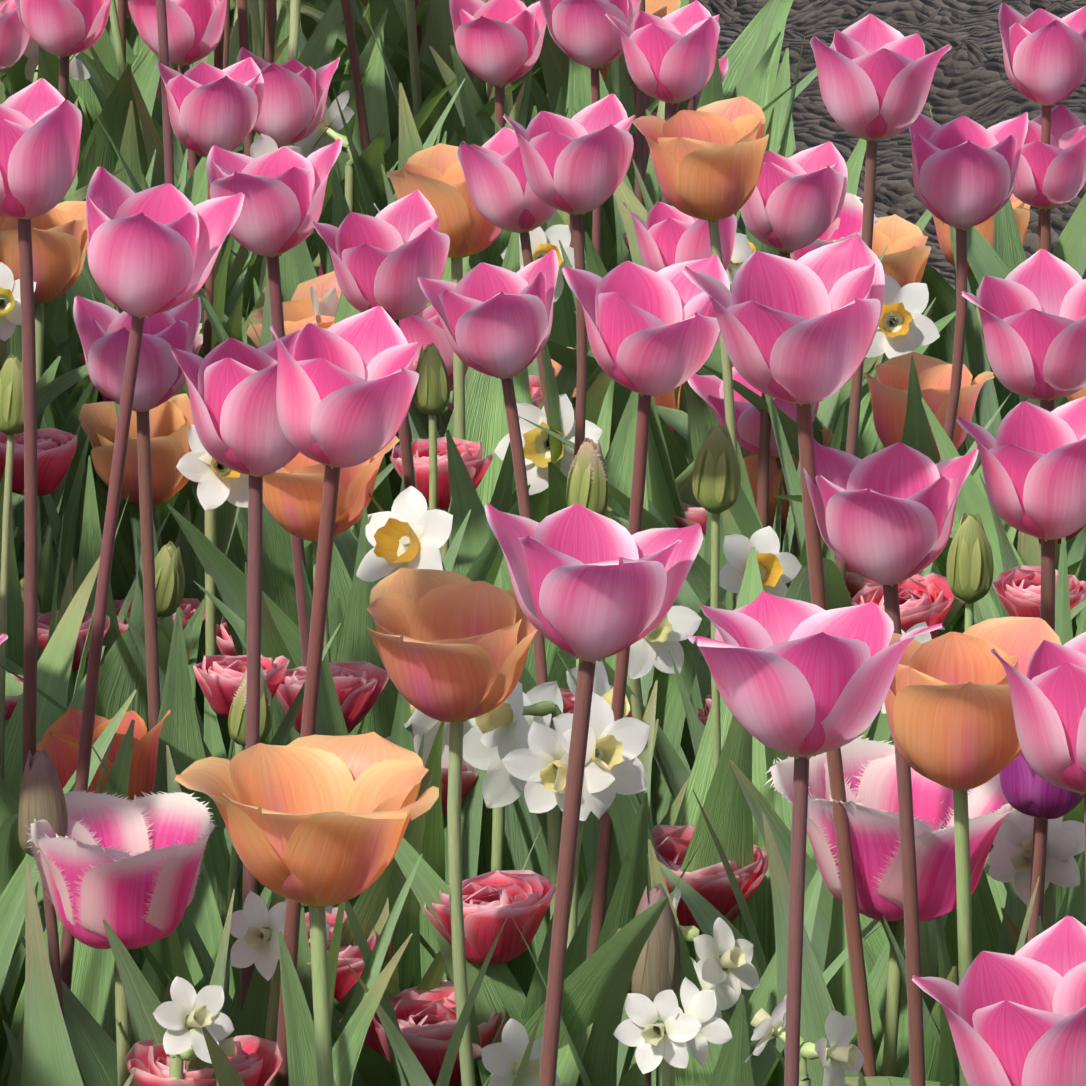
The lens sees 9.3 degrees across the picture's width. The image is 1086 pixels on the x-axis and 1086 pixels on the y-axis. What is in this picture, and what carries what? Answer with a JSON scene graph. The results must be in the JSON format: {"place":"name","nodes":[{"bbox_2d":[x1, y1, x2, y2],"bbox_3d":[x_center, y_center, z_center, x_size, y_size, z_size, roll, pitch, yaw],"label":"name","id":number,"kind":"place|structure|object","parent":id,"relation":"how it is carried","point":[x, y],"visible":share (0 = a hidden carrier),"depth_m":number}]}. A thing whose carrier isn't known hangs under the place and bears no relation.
{"place":"outdoors","nodes":[
{"label":"outdoors","id":0,"kind":"place"},
{"label":"ground","id":1,"kind":"structure","parent":0,"visible":0},
{"bbox_2d":[0,0,1085,1085],"bbox_3d":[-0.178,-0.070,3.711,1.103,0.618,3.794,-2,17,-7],"label":"flower stems","id":2,"kind":"object","parent":1,"relation":"on","point":[561,873],"visible":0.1,"depth_m":2.80},
{"bbox_2d":[697,0,1085,358],"bbox_3d":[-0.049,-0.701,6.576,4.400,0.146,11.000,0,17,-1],"label":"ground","id":3,"kind":"structure","parent":1,"relation":"on","point":[970,80],"depth_m":5.57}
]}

